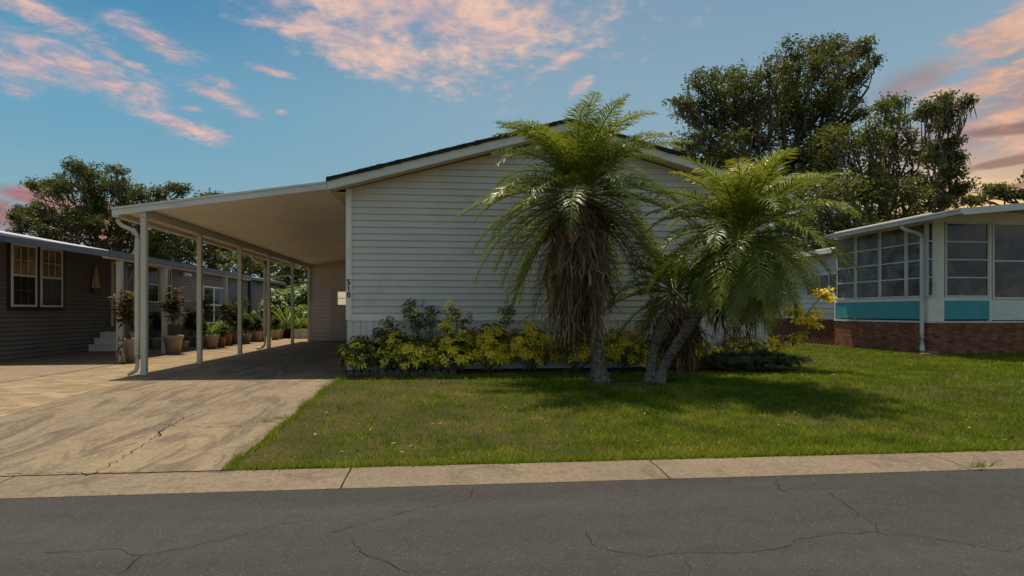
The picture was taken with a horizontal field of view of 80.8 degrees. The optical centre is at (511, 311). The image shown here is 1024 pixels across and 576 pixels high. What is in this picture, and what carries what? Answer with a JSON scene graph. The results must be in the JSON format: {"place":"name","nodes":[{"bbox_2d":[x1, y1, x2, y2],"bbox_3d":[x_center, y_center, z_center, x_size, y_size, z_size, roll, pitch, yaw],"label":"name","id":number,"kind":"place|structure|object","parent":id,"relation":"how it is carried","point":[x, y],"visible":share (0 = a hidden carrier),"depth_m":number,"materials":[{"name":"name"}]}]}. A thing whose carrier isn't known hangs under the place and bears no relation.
{"place":"outdoors","nodes":[
{"label":"outdoors","id":0,"kind":"place"},
{"bbox_2d":[0,335,279,382],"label":"neighbour driveway","id":1,"kind":"structure","parent":0,"point":[20,368],"depth_m":14.13,"materials":[{"name":"concrete"}]},
{"bbox_2d":[115,335,126,363],"bbox_3d":[-9.052,0.866,13.924,0.230,0.652,0.234,0,0,-6],"label":"animal figurine","id":2,"kind":"object","parent":1,"relation":"on","point":[120,357],"visible":1,"depth_m":13.87,"materials":[{"name":"beige stone"}]},
{"bbox_2d":[107,289,135,361],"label":"potted plant","id":3,"kind":"object","parent":1,"relation":"on","point":[129,344],"visible":0.85,"depth_m":14.15,"materials":[{"name":"green plant"}]},
{"bbox_2d":[148,311,168,348],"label":"potted plant","id":4,"kind":"object","parent":1,"relation":"on","point":[156,339],"visible":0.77,"depth_m":19.37,"materials":[{"name":"green plant"}]},
{"bbox_2d":[159,286,188,353],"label":"potted plant","id":5,"kind":"object","parent":1,"relation":"on","point":[173,343],"visible":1,"depth_m":16.98,"materials":[{"name":"green plant"}]},
{"bbox_2d":[176,330,189,350],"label":"potted plant","id":6,"kind":"object","parent":1,"relation":"on","point":[185,344],"visible":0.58,"depth_m":18.44,"materials":[{"name":"green plant"}]},
{"bbox_2d":[182,305,196,345],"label":"potted plant","id":7,"kind":"object","parent":1,"relation":"on","point":[192,316],"visible":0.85,"depth_m":20.78,"materials":[{"name":"green plant"}]},
{"bbox_2d":[191,319,210,346],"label":"potted plant","id":8,"kind":"object","parent":1,"relation":"on","point":[195,336],"visible":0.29,"depth_m":20.42,"materials":[{"name":"green plant"}]},
{"bbox_2d":[196,295,215,334],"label":"potted plant","id":9,"kind":"object","parent":1,"relation":"on","point":[206,308],"visible":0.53,"depth_m":23.04,"materials":[{"name":"green plant"}]},
{"bbox_2d":[192,314,229,348],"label":"potted plant","id":10,"kind":"object","parent":1,"relation":"on","point":[211,338],"visible":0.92,"depth_m":19.33,"materials":[{"name":"green plant"}]},
{"bbox_2d":[215,320,228,346],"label":"potted plant","id":11,"kind":"object","parent":1,"relation":"on","point":[222,340],"visible":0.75,"depth_m":20.05,"materials":[{"name":"green plant"}]},
{"bbox_2d":[214,302,235,345],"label":"potted plant","id":12,"kind":"object","parent":1,"relation":"on","point":[227,321],"visible":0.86,"depth_m":21.23,"materials":[{"name":"green plant"}]},
{"bbox_2d":[228,300,247,343],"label":"potted plant","id":13,"kind":"object","parent":1,"relation":"on","point":[234,316],"visible":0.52,"depth_m":22.07,"materials":[{"name":"green plant"}]},
{"bbox_2d":[229,297,250,333],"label":"potted plant","id":14,"kind":"object","parent":1,"relation":"on","point":[243,303],"visible":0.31,"depth_m":23.53,"materials":[{"name":"green plant"}]},
{"bbox_2d":[237,310,255,343],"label":"potted plant","id":15,"kind":"object","parent":1,"relation":"on","point":[246,323],"visible":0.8,"depth_m":22.49,"materials":[{"name":"green plant"}]},
{"bbox_2d":[247,312,256,341],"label":"potted plant","id":16,"kind":"object","parent":1,"relation":"on","point":[249,331],"visible":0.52,"depth_m":23.89,"materials":[{"name":"green plant"}]},
{"bbox_2d":[251,316,262,341],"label":"potted plant","id":17,"kind":"object","parent":1,"relation":"on","point":[257,335],"visible":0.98,"depth_m":23.90,"materials":[{"name":"green plant"}]},
{"bbox_2d":[258,288,295,330],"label":"garden bush","id":18,"kind":"object","parent":1,"relation":"on","point":[279,299],"visible":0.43,"depth_m":29.81,"materials":[{"name":"green plant"}]},
{"bbox_2d":[277,323,287,337],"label":"potted plant","id":19,"kind":"object","parent":1,"relation":"on","point":[281,331],"visible":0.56,"depth_m":26.80,"materials":[{"name":"green plant"}]},
{"bbox_2d":[280,285,298,296],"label":"garden bush","id":20,"kind":"object","parent":1,"relation":"on","point":[288,289],"visible":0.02,"depth_m":31.97,"materials":[{"name":"green plant"}]},
{"bbox_2d":[0,338,313,416],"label":"paver path","id":21,"kind":"structure","parent":0,"point":[19,395],"depth_m":10.95,"materials":[{"name":"beige concrete"}]},
{"bbox_2d":[271,315,281,339],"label":"potted plant","id":22,"kind":"object","parent":21,"relation":"on","point":[275,322],"visible":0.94,"depth_m":25.54,"materials":[{"name":"green plant"}]},
{"bbox_2d":[262,302,306,337],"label":"potted plant","id":23,"kind":"object","parent":21,"relation":"on","point":[286,333],"visible":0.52,"depth_m":27.27,"materials":[{"name":"green plant"}]},
{"bbox_2d":[286,313,304,337],"bbox_3d":[-9.577,0.602,27.185,1.623,1.180,1.774,0,0,-6],"label":"planter box","id":24,"kind":"object","parent":21,"relation":"on","point":[297,332],"visible":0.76,"depth_m":26.98,"materials":[{"name":"beige concrete"}]},
{"bbox_2d":[284,304,306,328],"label":"garden bush","id":25,"kind":"object","parent":21,"relation":"on","point":[302,313],"visible":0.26,"depth_m":28.57,"materials":[{"name":"green plant"}]},
{"bbox_2d":[288,315,306,337],"bbox_3d":[-9.156,0.637,27.158,1.662,1.111,1.457,0,0,31],"label":"planter box","id":26,"kind":"object","parent":21,"relation":"on","point":[303,333],"visible":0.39,"depth_m":26.97,"materials":[{"name":"beige concrete"}]},
{"bbox_2d":[0,341,346,475],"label":"driveway","id":27,"kind":"structure","parent":0,"point":[200,418],"depth_m":7.29,"materials":[{"name":"concrete"}]},
{"bbox_2d":[111,181,345,375],"bbox_3d":[-6.211,-0.653,18.192,3.896,3.706,13.840,0,0,-6],"label":"carport","id":28,"kind":"object","parent":27,"relation":"on","point":[298,226],"visible":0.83,"depth_m":13.76,"materials":[{"name":"white metal"}]},
{"bbox_2d":[0,469,1023,575],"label":"road","id":29,"kind":"structure","parent":0,"point":[954,523],"depth_m":3.85,"materials":[{"name":"grey asphalt"}]},
{"bbox_2d":[0,338,1023,476],"bbox_3d":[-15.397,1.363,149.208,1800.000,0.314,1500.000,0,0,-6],"label":"ground","id":30,"kind":"structure","parent":0,"point":[299,424],"depth_m":7.50,"materials":[{"name":"green plant"}]},
{"bbox_2d":[0,155,194,253],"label":"oak tree","id":31,"kind":"object","parent":30,"relation":"on","point":[92,211],"visible":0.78,"depth_m":40.47,"materials":[{"name":"green plant"}]},
{"bbox_2d":[0,231,285,360],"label":"neighbour house","id":32,"kind":"structure","parent":30,"relation":"on","point":[51,303],"depth_m":17.38,"materials":[{"name":"grey wood"}]},
{"bbox_2d":[11,243,36,306],"bbox_3d":[-12.499,-0.922,15.421,0.051,1.590,0.915,0,0,-6],"label":"window","id":33,"kind":"structure","parent":32,"relation":"in","point":[23,257],"depth_m":15.39,"materials":[{"name":"glass"}]},
{"bbox_2d":[40,247,62,306],"bbox_3d":[-12.609,-0.922,16.485,0.051,1.590,0.901,0,0,-6],"label":"window","id":34,"kind":"structure","parent":32,"relation":"in","point":[51,260],"depth_m":16.47,"materials":[{"name":"glass"}]},
{"bbox_2d":[90,266,101,292],"bbox_3d":[-12.816,-0.999,18.539,0.060,0.833,0.552,0,0,-6],"label":"sailboat ornament","id":35,"kind":"object","parent":32,"relation":"attached to","point":[95,283],"visible":1,"depth_m":18.50,"materials":[{"name":"brown wood"}]},
{"bbox_2d":[114,264,132,325],"bbox_3d":[-12.966,-0.540,20.089,0.090,2.000,1.196,0,0,-6],"label":"door","id":36,"kind":"structure","parent":32,"relation":"in","point":[130,287],"depth_m":20.40,"materials":[{"name":"white paint"}]},
{"bbox_2d":[0,235,251,353],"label":"porch roof","id":37,"kind":"structure","parent":32,"relation":"attached to","point":[124,275],"depth_m":15.49,"materials":[{"name":"white metal"}]},
{"bbox_2d":[148,265,158,302],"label":"window","id":38,"kind":"structure","parent":32,"relation":"in","point":[153,271],"depth_m":22.17,"materials":[{"name":"grey glass"}]},
{"bbox_2d":[159,267,171,302],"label":"window","id":39,"kind":"structure","parent":32,"relation":"in","point":[169,270],"depth_m":23.35,"materials":[{"name":"white paint"}]},
{"bbox_2d":[181,272,191,276],"bbox_3d":[-13.356,-1.513,24.596,0.318,0.194,0.638,0,0,-6],"label":"wall lamp","id":40,"kind":"object","parent":32,"relation":"attached to","point":[184,274],"visible":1,"depth_m":24.53,"materials":[{"name":"white glass"}]},
{"bbox_2d":[203,286,213,322],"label":"window","id":41,"kind":"structure","parent":32,"relation":"in","point":[208,291],"depth_m":27.38,"materials":[{"name":"white glass"}]},
{"bbox_2d":[214,287,222,322],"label":"window","id":42,"kind":"structure","parent":32,"relation":"in","point":[218,292],"depth_m":28.32,"materials":[{"name":"white glass"}]},
{"bbox_2d":[128,188,306,290],"bbox_3d":[-18.875,-3.449,40.064,13.687,9.382,8.133,0,0,-6],"label":"oak tree","id":43,"kind":"object","parent":30,"relation":"on","point":[162,246],"visible":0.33,"depth_m":39.37,"materials":[{"name":"green plant"}]},
{"bbox_2d":[294,284,306,306],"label":"garden bush","id":44,"kind":"object","parent":30,"relation":"on","point":[300,293],"visible":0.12,"depth_m":30.24,"materials":[{"name":"green plant"}]},
{"bbox_2d":[310,260,347,340],"bbox_3d":[-6.613,-0.600,26.253,3.634,3.600,3.114,0,0,-6],"label":"storage room","id":45,"kind":"object","parent":30,"relation":"on","point":[328,321],"visible":0.32,"depth_m":24.67,"materials":[{"name":"beige"}]},
{"bbox_2d":[331,287,347,339],"bbox_3d":[-6.962,0.077,24.698,0.950,2.205,0.092,0,0,-6],"label":"door","id":46,"kind":"structure","parent":45,"relation":"in","point":[338,294],"depth_m":24.69,"materials":[{"name":"beige paint"}]},
{"bbox_2d":[338,370,345,375],"bbox_3d":[-3.200,1.155,11.311,0.140,0.108,0.060,0,3,-11],"label":"edging stone","id":47,"kind":"object","parent":30,"relation":"on","point":[341,372],"visible":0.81,"depth_m":11.28,"materials":[{"name":"grey stone"}]},
{"bbox_2d":[346,370,353,375],"bbox_3d":[-3.052,1.158,11.338,0.140,0.109,0.060,0,-4,-6],"label":"edging stone","id":48,"kind":"object","parent":30,"relation":"on","point":[350,372],"visible":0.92,"depth_m":11.31,"materials":[{"name":"grey stone"}]},
{"bbox_2d":[354,370,361,375],"bbox_3d":[-2.906,1.158,11.341,0.140,0.104,0.060,0,0,-10],"label":"edging stone","id":49,"kind":"object","parent":30,"relation":"on","point":[357,373],"visible":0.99,"depth_m":11.31,"materials":[{"name":"grey stone"}]},
{"bbox_2d":[362,369,369,375],"bbox_3d":[-2.756,1.146,11.354,0.140,0.123,0.060,0,4,-5],"label":"edging stone","id":50,"kind":"object","parent":30,"relation":"on","point":[365,372],"visible":1,"depth_m":11.33,"materials":[{"name":"grey stone"}]},
{"bbox_2d":[370,369,377,375],"bbox_3d":[-2.609,1.151,11.389,0.140,0.114,0.060,0,4,-1],"label":"edging stone","id":51,"kind":"object","parent":30,"relation":"on","point":[373,372],"visible":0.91,"depth_m":11.36,"materials":[{"name":"grey stone"}]},
{"bbox_2d":[378,369,385,375],"bbox_3d":[-2.463,1.149,11.398,0.140,0.122,0.060,0,0,-5],"label":"edging stone","id":52,"kind":"object","parent":30,"relation":"on","point":[381,371],"visible":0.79,"depth_m":11.37,"materials":[{"name":"grey stone"}]},
{"bbox_2d":[386,370,393,374],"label":"edging stone","id":53,"kind":"object","parent":30,"relation":"on","point":[390,372],"visible":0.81,"depth_m":11.39,"materials":[{"name":"grey stone"}]},
{"bbox_2d":[394,369,401,374],"bbox_3d":[-2.169,1.151,11.441,0.140,0.122,0.060,0,-3,-4],"label":"edging stone","id":54,"kind":"object","parent":30,"relation":"on","point":[397,371],"visible":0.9,"depth_m":11.41,"materials":[{"name":"grey stone"}]},
{"bbox_2d":[402,369,409,374],"bbox_3d":[-2.021,1.150,11.447,0.140,0.123,0.060,0,-3,-4],"label":"edging stone","id":55,"kind":"object","parent":30,"relation":"on","point":[406,372],"visible":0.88,"depth_m":11.42,"materials":[{"name":"grey stone"}]},
{"bbox_2d":[410,369,416,374],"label":"edging stone","id":56,"kind":"object","parent":30,"relation":"on","point":[412,371],"visible":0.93,"depth_m":11.42,"materials":[{"name":"grey stone"}]},
{"bbox_2d":[418,369,424,374],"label":"edging stone","id":57,"kind":"object","parent":30,"relation":"on","point":[421,371],"visible":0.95,"depth_m":11.45,"materials":[{"name":"grey stone"}]},
{"bbox_2d":[426,369,432,374],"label":"edging stone","id":58,"kind":"object","parent":30,"relation":"on","point":[428,371],"visible":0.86,"depth_m":11.45,"materials":[{"name":"grey stone"}]},
{"bbox_2d":[433,369,440,374],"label":"edging stone","id":59,"kind":"object","parent":30,"relation":"on","point":[436,371],"visible":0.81,"depth_m":11.47,"materials":[{"name":"grey stone"}]},
{"bbox_2d":[449,369,455,374],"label":"edging stone","id":60,"kind":"object","parent":30,"relation":"on","point":[452,371],"visible":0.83,"depth_m":11.50,"materials":[{"name":"grey stone"}]},
{"bbox_2d":[326,118,794,369],"bbox_3d":[0.403,-1.305,19.284,9.476,5.110,14.678,0,0,-6],"label":"mobile home","id":61,"kind":"object","parent":30,"relation":"on","point":[405,240],"visible":0.43,"depth_m":12.22,"materials":[{"name":"plastic"}]},
{"bbox_2d":[344,365,798,374],"bbox_3d":[1.254,1.232,12.203,9.200,0.135,0.780,0,0,-6],"label":"planting bed","id":62,"kind":"object","parent":30,"relation":"on","point":[569,370],"visible":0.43,"depth_m":12.08,"materials":[{"name":"brown soil"}]},
{"bbox_2d":[337,334,383,371],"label":"variegated shrub","id":63,"kind":"object","parent":62,"relation":"on","point":[355,349],"visible":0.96,"depth_m":11.41,"materials":[{"name":"green plant"}]},
{"bbox_2d":[364,315,424,370],"bbox_3d":[-2.333,0.633,11.745,1.361,1.139,0.922,0,0,-6],"label":"variegated shrub","id":64,"kind":"object","parent":62,"relation":"on","point":[389,345],"visible":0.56,"depth_m":11.58,"materials":[{"name":"green plant"}]},
{"bbox_2d":[385,338,451,371],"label":"variegated shrub","id":65,"kind":"object","parent":62,"relation":"on","point":[425,354],"visible":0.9,"depth_m":11.36,"materials":[{"name":"green plant"}]},
{"bbox_2d":[400,298,442,369],"bbox_3d":[-1.722,0.461,11.909,1.034,1.481,0.856,0,0,-6],"label":"tall stalk shrub","id":66,"kind":"object","parent":62,"relation":"on","point":[413,314],"visible":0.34,"depth_m":11.87,"materials":[{"name":"green plant"}]},
{"bbox_2d":[430,299,490,371],"bbox_3d":[-1.082,0.472,11.710,1.412,1.461,0.920,0,0,-6],"label":"variegated shrub","id":67,"kind":"object","parent":62,"relation":"on","point":[448,346],"visible":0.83,"depth_m":11.57,"materials":[{"name":"green plant"}]},
{"bbox_2d":[459,301,518,370],"bbox_3d":[-0.474,0.499,11.845,1.395,1.406,0.929,0,0,-6],"label":"variegated shrub","id":68,"kind":"object","parent":62,"relation":"on","point":[484,345],"visible":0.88,"depth_m":11.68,"materials":[{"name":"green plant"}]},
{"bbox_2d":[496,314,558,370],"bbox_3d":[0.344,0.620,11.963,1.483,1.162,0.919,0,0,-6],"label":"variegated shrub","id":69,"kind":"object","parent":62,"relation":"on","point":[526,341],"visible":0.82,"depth_m":11.77,"materials":[{"name":"green plant"}]},
{"bbox_2d":[542,332,609,369],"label":"variegated shrub","id":70,"kind":"object","parent":62,"relation":"on","point":[585,351],"visible":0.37,"depth_m":11.93,"materials":[{"name":"green plant"}]},
{"bbox_2d":[591,323,649,369],"bbox_3d":[2.178,0.718,12.184,1.477,0.966,0.942,0,0,-6],"label":"variegated shrub","id":71,"kind":"object","parent":62,"relation":"on","point":[619,354],"visible":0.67,"depth_m":11.99,"materials":[{"name":"green plant"}]},
{"bbox_2d":[635,335,682,366],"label":"variegated shrub","id":72,"kind":"object","parent":62,"relation":"on","point":[660,354],"visible":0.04,"depth_m":12.26,"materials":[{"name":"green plant"}]},
{"bbox_2d":[661,339,717,369],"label":"variegated shrub","id":73,"kind":"object","parent":62,"relation":"on","point":[703,352],"visible":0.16,"depth_m":11.96,"materials":[{"name":"green plant"}]},
{"bbox_2d":[695,341,727,368],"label":"variegated shrub","id":74,"kind":"object","parent":62,"relation":"on","point":[716,348],"visible":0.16,"depth_m":12.19,"materials":[{"name":"green plant"}]},
{"bbox_2d":[716,333,770,367],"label":"variegated shrub","id":75,"kind":"object","parent":62,"relation":"on","point":[742,346],"visible":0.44,"depth_m":12.42,"materials":[{"name":"green plant"}]},
{"bbox_2d":[758,286,836,368],"bbox_3d":[5.740,0.343,12.257,1.695,1.738,0.995,0,0,-6],"label":"leaning shrub","id":76,"kind":"object","parent":62,"relation":"on","point":[809,321],"visible":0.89,"depth_m":12.10,"materials":[{"name":"yellow plant"}]},
{"bbox_2d":[449,91,707,382],"bbox_3d":[1.101,-1.112,10.311,4.406,4.761,3.542,0,0,-6],"label":"palm tree","id":77,"kind":"object","parent":30,"relation":"on","point":[578,228],"visible":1,"depth_m":9.93,"materials":[{"name":"green plant"}]},
{"bbox_2d":[295,372,969,457],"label":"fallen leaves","id":78,"kind":"object","parent":30,"relation":"on","point":[570,426],"visible":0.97,"depth_m":6.98,"materials":[{"name":"brown plant"}]},
{"bbox_2d":[604,233,750,382],"bbox_3d":[2.983,-0.036,10.814,2.504,2.693,2.437,0,0,-33],"label":"palm tree","id":79,"kind":"object","parent":30,"relation":"on","point":[680,316],"visible":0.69,"depth_m":10.66,"materials":[{"name":"green plant"}]},
{"bbox_2d":[686,348,813,370],"bbox_3d":[4.619,0.969,12.099,2.819,0.468,0.894,0,0,-6],"label":"ground cover","id":80,"kind":"object","parent":30,"relation":"on","point":[754,359],"visible":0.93,"depth_m":11.87,"materials":[{"name":"green plant"}]},
{"bbox_2d":[642,147,862,384],"bbox_3d":[3.668,-0.638,9.651,3.354,3.961,3.621,0,0,-6],"label":"palm tree","id":81,"kind":"object","parent":30,"relation":"on","point":[744,273],"visible":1,"depth_m":9.19,"materials":[{"name":"green plant"}]},
{"bbox_2d":[661,30,887,244],"bbox_3d":[15.779,-7.886,35.310,15.672,18.376,7.515,0,0,-6],"label":"oak tree","id":82,"kind":"object","parent":30,"relation":"on","point":[745,126],"visible":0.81,"depth_m":33.99,"materials":[{"name":"green plant"}]},
{"bbox_2d":[771,91,953,252],"bbox_3d":[17.940,-5.527,30.817,11.177,13.475,6.099,0,0,-6],"label":"oak tree","id":83,"kind":"object","parent":30,"relation":"on","point":[881,187],"visible":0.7,"depth_m":30.49,"materials":[{"name":"green plant"}]},
{"bbox_2d":[768,203,1023,353],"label":"sunroom house","id":84,"kind":"structure","parent":30,"relation":"on","point":[951,281],"depth_m":17.32,"materials":[{"name":"brick"}]},
{"bbox_2d":[809,272,836,294],"bbox_3d":[11.498,-1.030,22.192,0.026,0.767,1.776,0,0,-6],"label":"window","id":85,"kind":"structure","parent":84,"relation":"in","point":[828,282],"depth_m":22.00,"materials":[{"name":"glass"}]},
{"bbox_2d":[837,235,855,299],"bbox_3d":[11.455,-1.480,20.589,0.084,2.136,0.978,0,0,-6],"label":"window","id":86,"kind":"structure","parent":84,"relation":"in","point":[846,287],"depth_m":20.54,"materials":[{"name":"clear glass"}]},
{"bbox_2d":[856,231,879,298],"bbox_3d":[11.565,-1.480,19.524,0.084,2.136,1.116,0,0,-6],"label":"window","id":87,"kind":"structure","parent":84,"relation":"in","point":[867,244],"depth_m":19.50,"materials":[{"name":"grey glass"}]},
{"bbox_2d":[880,226,905,298],"bbox_3d":[11.680,-1.480,18.413,0.084,2.136,1.070,0,0,-6],"label":"window","id":88,"kind":"structure","parent":84,"relation":"in","point":[892,241],"depth_m":18.40,"materials":[{"name":"grey glass"}]},
{"bbox_2d":[906,221,935,297],"bbox_3d":[11.789,-1.480,17.350,0.084,2.136,1.019,0,0,-6],"label":"window","id":89,"kind":"structure","parent":84,"relation":"in","point":[912,240],"depth_m":17.46,"materials":[{"name":"grey glass"}]},
{"bbox_2d":[944,222,988,296],"bbox_3d":[12.977,-1.480,17.181,1.364,2.136,0.084,0,0,-6],"label":"window","id":90,"kind":"structure","parent":84,"relation":"in","point":[966,244],"depth_m":17.17,"materials":[{"name":"glass"}]},
{"bbox_2d":[992,223,1023,298],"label":"window","id":91,"kind":"structure","parent":84,"relation":"in","point":[1007,238],"depth_m":17.30,"materials":[{"name":"grey glass"}]},
{"bbox_2d":[920,351,938,354],"bbox_3d":[11.563,1.152,16.664,0.459,0.096,0.318,0,0,16],"label":"splash block","id":92,"kind":"object","parent":30,"relation":"on","point":[931,352],"depth_m":16.61,"materials":[{"name":"concrete"}]},
{"bbox_2d":[907,88,983,212],"bbox_3d":[22.030,-5.073,30.593,5.644,12.622,2.689,0,0,-30],"label":"oak tree","id":93,"kind":"object","parent":30,"relation":"on","point":[946,155],"visible":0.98,"depth_m":30.03,"materials":[{"name":"green plant"}]},
{"bbox_2d":[969,169,1023,206],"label":"oak tree","id":94,"kind":"object","parent":30,"relation":"on","point":[1005,192],"visible":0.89,"depth_m":32.84,"materials":[{"name":"green plant"}]},
{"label":"kerb bed","id":95,"kind":"structure","parent":30,"relation":"on","visible":0},
{"bbox_2d":[0,450,1023,498],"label":"kerb","id":96,"kind":"structure","parent":95,"relation":"on","point":[50,486],"depth_m":5.11,"materials":[{"name":"concrete"}]},
{"bbox_2d":[0,0,1023,286],"label":"sky","id":97,"kind":"structure","parent":0,"point":[226,96],"materials":[{"name":"blue"}]}
]}

